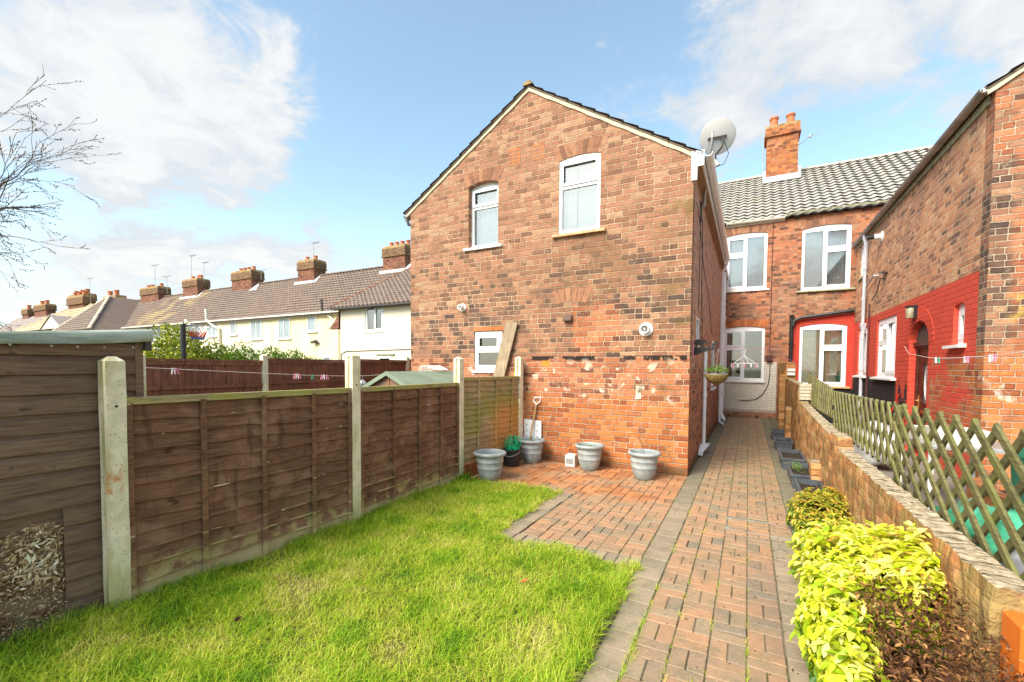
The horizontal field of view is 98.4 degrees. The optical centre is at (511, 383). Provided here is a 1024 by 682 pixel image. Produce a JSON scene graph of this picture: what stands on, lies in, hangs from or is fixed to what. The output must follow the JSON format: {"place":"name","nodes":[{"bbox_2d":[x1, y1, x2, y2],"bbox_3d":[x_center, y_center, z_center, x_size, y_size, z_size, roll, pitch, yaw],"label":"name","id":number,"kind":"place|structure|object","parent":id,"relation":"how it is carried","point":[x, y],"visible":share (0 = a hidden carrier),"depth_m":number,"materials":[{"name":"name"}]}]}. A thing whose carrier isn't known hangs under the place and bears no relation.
{"place":"outdoors","nodes":[
{"label":"outdoors","id":0,"kind":"place"},
{"bbox_2d":[0,300,57,330],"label":"distant house","id":1,"kind":"structure","parent":0,"point":[41,310],"depth_m":71.18,"materials":[{"name":"tile"}]},
{"bbox_2d":[12,278,95,330],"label":"distant house","id":2,"kind":"structure","parent":0,"point":[77,303],"depth_m":53.63,"materials":[{"name":"beige tile"}]},
{"bbox_2d":[48,289,97,315],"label":"distant house","id":3,"kind":"structure","parent":0,"point":[89,293],"depth_m":63.44,"materials":[{"name":"brick"}]},
{"bbox_2d":[51,255,215,354],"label":"terraced house","id":4,"kind":"structure","parent":0,"point":[155,305],"depth_m":42.78,"materials":[{"name":"brown tile"}]},
{"bbox_2d":[151,328,161,339],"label":"window","id":5,"kind":"structure","parent":4,"relation":"in","point":[156,330],"depth_m":39.39,"materials":[{"name":"white plastic"}]},
{"bbox_2d":[165,255,326,359],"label":"terraced house","id":6,"kind":"structure","parent":0,"point":[246,303],"depth_m":35.04,"materials":[{"name":"brown tile"}]},
{"bbox_2d":[206,323,217,337],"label":"window","id":7,"kind":"structure","parent":6,"relation":"in","point":[212,332],"depth_m":35.26,"materials":[{"name":"white plastic"}]},
{"bbox_2d":[228,322,237,335],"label":"window","id":8,"kind":"structure","parent":6,"relation":"in","point":[233,325],"depth_m":33.93,"materials":[{"name":"white plastic"}]},
{"bbox_2d":[249,320,262,340],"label":"window","id":9,"kind":"structure","parent":6,"relation":"in","point":[256,326],"depth_m":32.56,"materials":[{"name":"white plastic"}]},
{"bbox_2d":[267,240,410,359],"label":"terraced house","id":10,"kind":"structure","parent":0,"point":[303,319],"depth_m":30.48,"materials":[{"name":"white paint"}]},
{"bbox_2d":[276,318,290,339],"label":"window","id":11,"kind":"structure","parent":10,"relation":"in","point":[283,324],"depth_m":31.06,"materials":[{"name":"white plastic"}]},
{"bbox_2d":[305,316,317,332],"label":"window","id":12,"kind":"structure","parent":10,"relation":"in","point":[311,321],"depth_m":29.69,"materials":[{"name":"white plastic"}]},
{"bbox_2d":[323,356,330,359],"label":"window","id":13,"kind":"structure","parent":10,"relation":"in","point":[324,357],"depth_m":29.09,"materials":[{"name":"white plastic"}]},
{"bbox_2d":[0,417,840,681],"bbox_3d":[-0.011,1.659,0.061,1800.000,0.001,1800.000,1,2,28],"label":"ground","id":14,"kind":"structure","parent":0,"point":[14,640],"depth_m":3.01,"materials":[{"name":"plant"}]},
{"bbox_2d":[0,65,119,330],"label":"bare tree","id":15,"kind":"object","parent":14,"relation":"on","point":[4,180],"visible":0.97,"depth_m":9.14,"materials":[{"name":"brown plant"}]},
{"bbox_2d":[0,329,153,642],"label":"shed","id":16,"kind":"structure","parent":14,"relation":"on","point":[51,552],"depth_m":2.68,"materials":[{"name":"brown wood"}]},
{"bbox_2d":[143,367,431,375],"bbox_3d":[-2.977,-0.198,6.098,0.007,0.219,5.960,1,2,28],"label":"washing line","id":17,"kind":"object","parent":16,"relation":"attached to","point":[246,372],"visible":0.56,"depth_m":5.46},
{"bbox_2d":[360,376,365,386],"bbox_3d":[-2.418,-0.040,7.154,0.140,0.182,0.121,1,2,28],"label":"peg bag","id":18,"kind":"object","parent":17,"relation":"hanging from","point":[362,382],"visible":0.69,"depth_m":7.12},
{"bbox_2d":[102,290,126,298],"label":"distant house","id":19,"kind":"structure","parent":14,"relation":"on","point":[116,294],"depth_m":52.75,"materials":[{"name":"brick"}]},
{"bbox_2d":[143,322,243,360],"bbox_3d":[-6.838,-0.019,8.830,2.192,2.532,3.180,1,2,28],"label":"shrub","id":20,"kind":"object","parent":14,"relation":"on","point":[169,349],"visible":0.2,"depth_m":8.89,"materials":[{"name":"green plant"}]},
{"bbox_2d":[180,323,209,358],"bbox_3d":[-5.841,0.081,8.182,0.336,2.362,0.496,1,2,28],"label":"basketball hoop","id":21,"kind":"object","parent":14,"relation":"on","point":[183,343],"visible":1,"depth_m":8.00,"materials":[{"name":"black plastic"}]},
{"bbox_2d":[201,339,317,361],"bbox_3d":[-5.627,0.103,10.108,1.809,2.183,2.747,1,2,28],"label":"shrub","id":22,"kind":"object","parent":14,"relation":"on","point":[274,354],"visible":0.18,"depth_m":9.69,"materials":[{"name":"green plant"}]},
{"bbox_2d":[143,354,410,395],"bbox_3d":[-3.736,0.268,10.013,0.100,1.880,7.802,1,2,28],"label":"back fence","id":23,"kind":"object","parent":14,"relation":"on","point":[164,382],"visible":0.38,"depth_m":8.03,"materials":[{"name":"wood"}]},
{"bbox_2d":[97,353,522,610],"bbox_3d":[-1.233,0.528,5.292,0.189,1.840,5.650,2,2,28],"label":"garden fence","id":24,"kind":"object","parent":14,"relation":"on","point":[189,482],"visible":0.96,"depth_m":3.67,"materials":[{"name":"wood"}]},
{"bbox_2d":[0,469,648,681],"bbox_3d":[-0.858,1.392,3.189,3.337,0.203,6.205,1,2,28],"label":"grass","id":25,"kind":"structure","parent":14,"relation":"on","point":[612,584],"depth_m":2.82,"materials":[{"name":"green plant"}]},
{"bbox_2d":[329,267,410,361],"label":"terraced house","id":26,"kind":"structure","parent":14,"relation":"on","point":[362,336],"depth_m":25.40,"materials":[{"name":"brown tile"},{"name":"white render"},{"name":"white upvc"}]},
{"bbox_2d":[363,307,384,332],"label":"window","id":27,"kind":"structure","parent":26,"relation":"in","point":[371,313],"depth_m":25.46,"materials":[{"name":"white plastic"}]},
{"bbox_2d":[378,356,390,359],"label":"window","id":28,"kind":"structure","parent":26,"relation":"in","point":[379,357],"depth_m":24.84,"materials":[{"name":"white plastic"}]},
{"bbox_2d":[362,371,453,386],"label":"shed","id":29,"kind":"structure","parent":14,"relation":"on","point":[388,378],"depth_m":6.79,"materials":[{"name":"green fabric"}]},
{"bbox_2d":[786,512,953,681],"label":"shrub","id":30,"kind":"object","parent":14,"relation":"on","point":[831,637],"visible":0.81,"depth_m":2.20,"materials":[{"name":"yellow plant"}]},
{"bbox_2d":[777,362,1023,681],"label":"garden wall","id":31,"kind":"structure","parent":14,"relation":"on","point":[989,587],"depth_m":2.76,"materials":[{"name":"brick"}]},
{"bbox_2d":[807,373,1023,580],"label":"trellis","id":32,"kind":"object","parent":31,"relation":"attached to","point":[1006,549],"visible":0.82,"depth_m":2.62,"materials":[{"name":"green wood"}]},
{"bbox_2d":[849,570,1023,681],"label":"shrub","id":33,"kind":"object","parent":14,"relation":"on","point":[906,672],"visible":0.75,"depth_m":1.83,"materials":[{"name":"brown plant"}]},
{"bbox_2d":[999,610,1023,681],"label":"gate post","id":34,"kind":"object","parent":14,"relation":"on","point":[1012,630],"visible":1,"depth_m":1.61,"materials":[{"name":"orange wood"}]},
{"bbox_2d":[419,366,447,370],"bbox_3d":[-1.381,-0.215,7.712,0.348,0.207,0.450,1,2,28],"label":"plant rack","id":35,"kind":"object","parent":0,"point":[437,367],"visible":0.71,"depth_m":7.70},
{"bbox_2d":[0,0,1023,327],"label":"sky","id":36,"kind":"structure","parent":0,"point":[245,133],"materials":[{"name":"blue"}]},
{"bbox_2d":[421,417,923,681],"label":"block paving","id":37,"kind":"structure","parent":0,"point":[762,663],"depth_m":4.09,"materials":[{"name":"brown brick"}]},
{"bbox_2d":[473,449,505,480],"bbox_3d":[-0.316,1.163,6.310,0.472,0.406,0.472,1,2,28],"label":"plant pot","id":38,"kind":"object","parent":37,"relation":"on","point":[489,464],"visible":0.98,"depth_m":6.17,"materials":[{"name":"grey ceramic"}]},
{"bbox_2d":[503,448,521,466],"bbox_3d":[0.003,1.196,7.207,0.316,0.280,0.316,1,2,28],"label":"bucket","id":39,"kind":"object","parent":37,"relation":"on","point":[511,458],"visible":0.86,"depth_m":7.09,"materials":[{"name":"black plastic"}]},
{"bbox_2d":[504,435,520,449],"bbox_3d":[0.013,0.966,7.174,0.281,0.272,0.272,1,2,28],"label":"garden hose","id":40,"kind":"object","parent":39,"relation":"in","point":[515,445],"visible":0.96,"depth_m":7.13,"materials":[{"name":"green plastic"}]},
{"bbox_2d":[518,437,544,463],"bbox_3d":[0.333,1.129,7.482,0.463,0.398,0.463,1,2,28],"label":"plant pot","id":41,"kind":"object","parent":37,"relation":"on","point":[531,451],"visible":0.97,"depth_m":7.34,"materials":[{"name":"grey plastic"}]},
{"bbox_2d":[522,397,540,457],"bbox_3d":[0.346,0.755,7.650,0.307,1.041,0.154,-1,3,-34],"label":"spade","id":42,"kind":"object","parent":37,"relation":"on","point":[534,416],"visible":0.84,"depth_m":7.66,"materials":[{"name":"brown wood"}]},
{"bbox_2d":[524,419,540,459],"bbox_3d":[0.360,0.969,7.727,0.330,0.700,0.008,1,2,28],"label":"perforated board","id":43,"kind":"object","parent":37,"relation":"on","point":[536,431],"visible":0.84,"depth_m":7.72,"materials":[{"name":"white plastic"}]},
{"bbox_2d":[403,80,729,475],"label":"brick house","id":44,"kind":"structure","parent":37,"relation":"on","point":[563,232],"depth_m":7.43,"materials":[{"name":"brown brick"}]},
{"bbox_2d":[463,182,501,251],"bbox_3d":[-0.474,-3.101,8.228,0.820,1.235,0.345,1,2,28],"label":"window","id":45,"kind":"structure","parent":44,"relation":"in","point":[486,207],"depth_m":8.34,"materials":[{"name":"white plastic"}]},
{"bbox_2d":[472,331,501,372],"bbox_3d":[-0.427,-0.587,8.188,0.675,0.765,0.130,1,2,28],"label":"window","id":46,"kind":"structure","parent":44,"relation":"in","point":[479,349],"depth_m":8.19,"materials":[{"name":"white plastic"}]},
{"bbox_2d":[493,322,517,376],"bbox_3d":[-0.153,-0.473,7.926,0.554,1.240,0.056,1,2,21],"label":"plank","id":47,"kind":"object","parent":44,"relation":"attached to","point":[505,348],"visible":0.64,"depth_m":7.89,"materials":[{"name":"beige wood"}]},
{"bbox_2d":[551,153,605,238],"bbox_3d":[1.131,-3.099,7.306,0.910,1.300,0.270,1,2,28],"label":"window","id":48,"kind":"structure","parent":44,"relation":"in","point":[588,184],"depth_m":7.37,"materials":[{"name":"white plastic"}]},
{"bbox_2d":[696,315,698,346],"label":"window","id":49,"kind":"structure","parent":44,"relation":"in","point":[697,319],"depth_m":7.58,"materials":[{"name":"white plastic"}]},
{"bbox_2d":[693,339,720,357],"bbox_3d":[2.990,-0.539,6.778,0.398,0.296,0.040,1,2,28],"label":"basket bracket","id":50,"kind":"object","parent":44,"relation":"attached to","point":[698,350],"visible":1,"depth_m":6.82,"materials":[{"name":"black metal"}]},
{"bbox_2d":[703,349,728,383],"bbox_3d":[3.102,-0.261,6.720,0.371,0.536,0.377,1,2,28],"label":"hanging basket","id":51,"kind":"object","parent":50,"relation":"hanging from","point":[715,378],"visible":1,"depth_m":6.65,"materials":[{"name":"green plant"}]},
{"bbox_2d":[710,340,716,390],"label":"window","id":52,"kind":"structure","parent":44,"relation":"in","point":[712,352],"depth_m":10.80,"materials":[{"name":"white plastic"}]},
{"bbox_2d":[698,117,735,308],"bbox_3d":[3.051,-2.606,6.986,0.428,2.733,0.875,0,2,-9],"label":"satellite dish","id":53,"kind":"object","parent":44,"relation":"attached to","point":[717,136],"visible":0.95,"depth_m":6.65,"materials":[{"name":"grey metal"}]},
{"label":"washing line","id":54,"kind":"object","parent":44,"relation":"attached to","visible":0},
{"bbox_2d":[731,349,757,366],"bbox_3d":[4.187,-0.463,7.956,0.436,0.334,0.436,1,2,28],"label":"sock dryer","id":55,"kind":"object","parent":54,"relation":"hanging from","point":[732,364],"visible":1,"depth_m":7.93,"materials":[{"name":"white plastic"}]},
{"bbox_2d":[565,447,577,466],"bbox_3d":[0.972,1.188,7.238,0.170,0.305,0.152,1,2,28],"label":"lantern","id":56,"kind":"object","parent":37,"relation":"on","point":[571,459],"visible":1,"depth_m":7.19,"materials":[{"name":"white metal"}]},
{"bbox_2d":[575,442,604,470],"bbox_3d":[1.224,1.147,6.984,0.467,0.408,0.467,1,2,28],"label":"plant pot","id":57,"kind":"object","parent":37,"relation":"on","point":[589,456],"visible":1,"depth_m":6.84,"materials":[{"name":"grey ceramic"}]},
{"bbox_2d":[473,416,809,681],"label":"paving border","id":58,"kind":"object","parent":37,"relation":"on","point":[658,554],"visible":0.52,"depth_m":3.56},
{"bbox_2d":[628,422,660,480],"bbox_3d":[1.916,0.966,6.404,0.467,0.822,0.467,1,2,28],"label":"plant pot","id":59,"kind":"object","parent":37,"relation":"on","point":[644,462],"visible":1,"depth_m":6.28,"materials":[{"name":"grey ceramic"}]},
{"bbox_2d":[581,494,752,681],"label":"weeds","id":60,"kind":"object","parent":37,"relation":"on","point":[635,638],"visible":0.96,"depth_m":2.56,"materials":[{"name":"green plant"}]},
{"bbox_2d":[641,460,797,680],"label":"soil crumbs","id":61,"kind":"object","parent":37,"relation":"on","point":[761,557],"visible":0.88,"depth_m":4.36,"materials":[{"name":"brown soil"}]},
{"bbox_2d":[725,517,793,539],"bbox_3d":[2.487,1.460,4.462,0.597,0.026,0.408,1,2,28],"label":"inspection cover frame","id":62,"kind":"object","parent":37,"relation":"in","point":[754,521],"visible":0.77,"depth_m":4.45,"materials":[{"name":"grey metal"}]},
{"bbox_2d":[770,428,783,439],"bbox_3d":[6.145,1.170,10.197,0.324,0.190,0.624,1,2,28],"label":"trough planter","id":63,"kind":"object","parent":37,"relation":"on","point":[777,432],"visible":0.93,"depth_m":9.99,"materials":[{"name":"grey plastic"}]},
{"bbox_2d":[773,436,793,449],"bbox_3d":[5.466,1.212,8.928,0.324,0.190,0.644,1,2,28],"label":"trough planter","id":64,"kind":"object","parent":37,"relation":"on","point":[784,442],"visible":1,"depth_m":8.70,"materials":[{"name":"grey plastic"}]},
{"bbox_2d":[777,448,806,469],"bbox_3d":[4.635,1.260,7.349,0.344,0.200,0.974,1,2,28],"label":"trough planter","id":65,"kind":"object","parent":37,"relation":"on","point":[788,455],"visible":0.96,"depth_m":7.35,"materials":[{"name":"grey plastic"}]},
{"bbox_2d":[785,460,809,488],"bbox_3d":[4.073,1.251,6.259,0.340,0.291,0.924,1,2,28],"label":"trough planter","id":66,"kind":"object","parent":37,"relation":"on","point":[795,469],"visible":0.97,"depth_m":6.29,"materials":[{"name":"grey plastic"}]},
{"bbox_2d":[793,478,835,518],"bbox_3d":[3.476,1.335,5.106,0.294,0.200,1.224,1,2,28],"label":"trough planter","id":67,"kind":"object","parent":37,"relation":"on","point":[801,484],"visible":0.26,"depth_m":5.52,"materials":[{"name":"grey stone"}]},
{"bbox_2d":[785,486,851,532],"bbox_3d":[2.955,1.272,4.225,0.593,0.495,1.018,1,2,28],"label":"shrub","id":68,"kind":"object","parent":37,"relation":"on","point":[802,510],"visible":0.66,"depth_m":4.16,"materials":[{"name":"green plant"}]},
{"bbox_2d":[718,112,932,422],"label":"brick house","id":69,"kind":"structure","parent":37,"relation":"on","point":[794,229],"depth_m":14.20,"materials":[{"name":"red brick"}]},
{"bbox_2d":[724,327,764,382],"bbox_3d":[7.651,-0.968,14.624,1.275,1.845,0.150,1,2,28],"label":"window","id":70,"kind":"structure","parent":69,"relation":"in","point":[742,330],"depth_m":14.62,"materials":[{"name":"white plastic"}]},
{"bbox_2d":[726,233,769,292],"bbox_3d":[7.702,-3.982,14.561,1.385,1.895,0.265,1,2,28],"label":"window","id":71,"kind":"structure","parent":69,"relation":"in","point":[748,253],"depth_m":14.56,"materials":[{"name":"white plastic"}]},
{"bbox_2d":[798,324,849,388],"bbox_3d":[9.570,-0.864,13.651,1.400,1.975,0.295,1,2,28],"label":"window","id":72,"kind":"structure","parent":69,"relation":"in","point":[822,347],"depth_m":13.66,"materials":[{"name":"white plastic"}]},
{"bbox_2d":[796,224,854,292],"bbox_3d":[9.598,-3.837,13.536,1.480,2.005,0.295,1,2,28],"label":"window","id":73,"kind":"structure","parent":69,"relation":"in","point":[826,249],"depth_m":13.55,"materials":[{"name":"white plastic"}]},
{"bbox_2d":[830,423,967,505],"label":"neighbour yard","id":74,"kind":"structure","parent":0,"point":[887,471],"depth_m":6.72,"materials":[{"name":"concrete"}]},
{"bbox_2d":[848,420,905,465],"bbox_3d":[6.052,0.973,7.369,0.929,0.749,0.862,-1,3,-32],"label":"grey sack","id":75,"kind":"object","parent":74,"relation":"on","point":[865,456],"visible":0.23,"depth_m":7.13,"materials":[{"name":"grey plastic"}]},
{"bbox_2d":[851,62,1023,489],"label":"brick house","id":76,"kind":"structure","parent":74,"relation":"on","point":[939,242],"depth_m":6.75,"materials":[{"name":"red brick"}]},
{"bbox_2d":[852,328,866,377],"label":"window","id":77,"kind":"structure","parent":76,"relation":"in","point":[865,332],"depth_m":12.19,"materials":[{"name":"white plastic"}]},
{"bbox_2d":[857,241,867,281],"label":"window","id":78,"kind":"structure","parent":76,"relation":"in","point":[861,277],"depth_m":12.60,"materials":[{"name":"white plastic"}]},
{"bbox_2d":[870,314,896,380],"bbox_3d":[8.583,-0.807,10.156,0.190,1.425,1.840,1,2,28],"label":"window","id":79,"kind":"structure","parent":76,"relation":"in","point":[887,326],"depth_m":10.10,"materials":[{"name":"white plastic"}]},
{"bbox_2d":[914,349,927,450],"bbox_3d":[7.616,0.321,8.164,0.110,1.935,0.860,1,2,28],"label":"door","id":80,"kind":"structure","parent":76,"relation":"in","point":[923,361],"depth_m":8.31,"materials":[{"name":"white wood"}]},
{"bbox_2d":[942,303,965,348],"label":"window","id":81,"kind":"structure","parent":76,"relation":"in","point":[960,344],"depth_m":6.66,"materials":[{"name":"white plastic"}]},
{"bbox_2d":[904,346,1022,358],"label":"washing line","id":82,"kind":"object","parent":76,"relation":"attached to","point":[968,357],"visible":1,"depth_m":4.38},
{"bbox_2d":[900,432,1004,509],"bbox_3d":[5.186,1.067,5.205,0.800,0.810,1.200,1,2,28],"label":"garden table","id":83,"kind":"object","parent":74,"relation":"on","point":[997,448],"visible":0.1,"depth_m":4.87,"materials":[{"name":"white paint"}]},
{"bbox_2d":[934,497,1022,565],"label":"plastic sheet","id":84,"kind":"object","parent":74,"relation":"on","point":[1015,519],"visible":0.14,"depth_m":3.01,"materials":[{"name":"teal plastic"}]},
{"bbox_2d":[966,477,1011,508],"bbox_3d":[4.639,1.213,3.869,0.760,0.510,0.980,1,2,28],"label":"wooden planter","id":85,"kind":"object","parent":74,"relation":"on","point":[1002,494],"visible":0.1,"depth_m":4.14,"materials":[{"name":"wood"}]},
{"bbox_2d":[1002,541,1023,574],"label":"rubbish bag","id":86,"kind":"object","parent":74,"relation":"on","point":[1016,559],"visible":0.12,"depth_m":2.55,"materials":[{"name":"white plastic"}]},
{"bbox_2d":[1010,447,1023,509],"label":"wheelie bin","id":87,"kind":"object","parent":74,"relation":"on","point":[1015,479],"depth_m":3.36,"materials":[{"name":"green plastic"}]},
{"bbox_2d":[910,425,990,446],"bbox_3d":[5.099,0.576,5.178,0.450,0.168,0.900,1,2,28],"label":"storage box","id":88,"kind":"object","parent":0,"point":[974,440],"visible":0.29,"depth_m":4.81,"materials":[{"name":"white plastic"}]}
]}

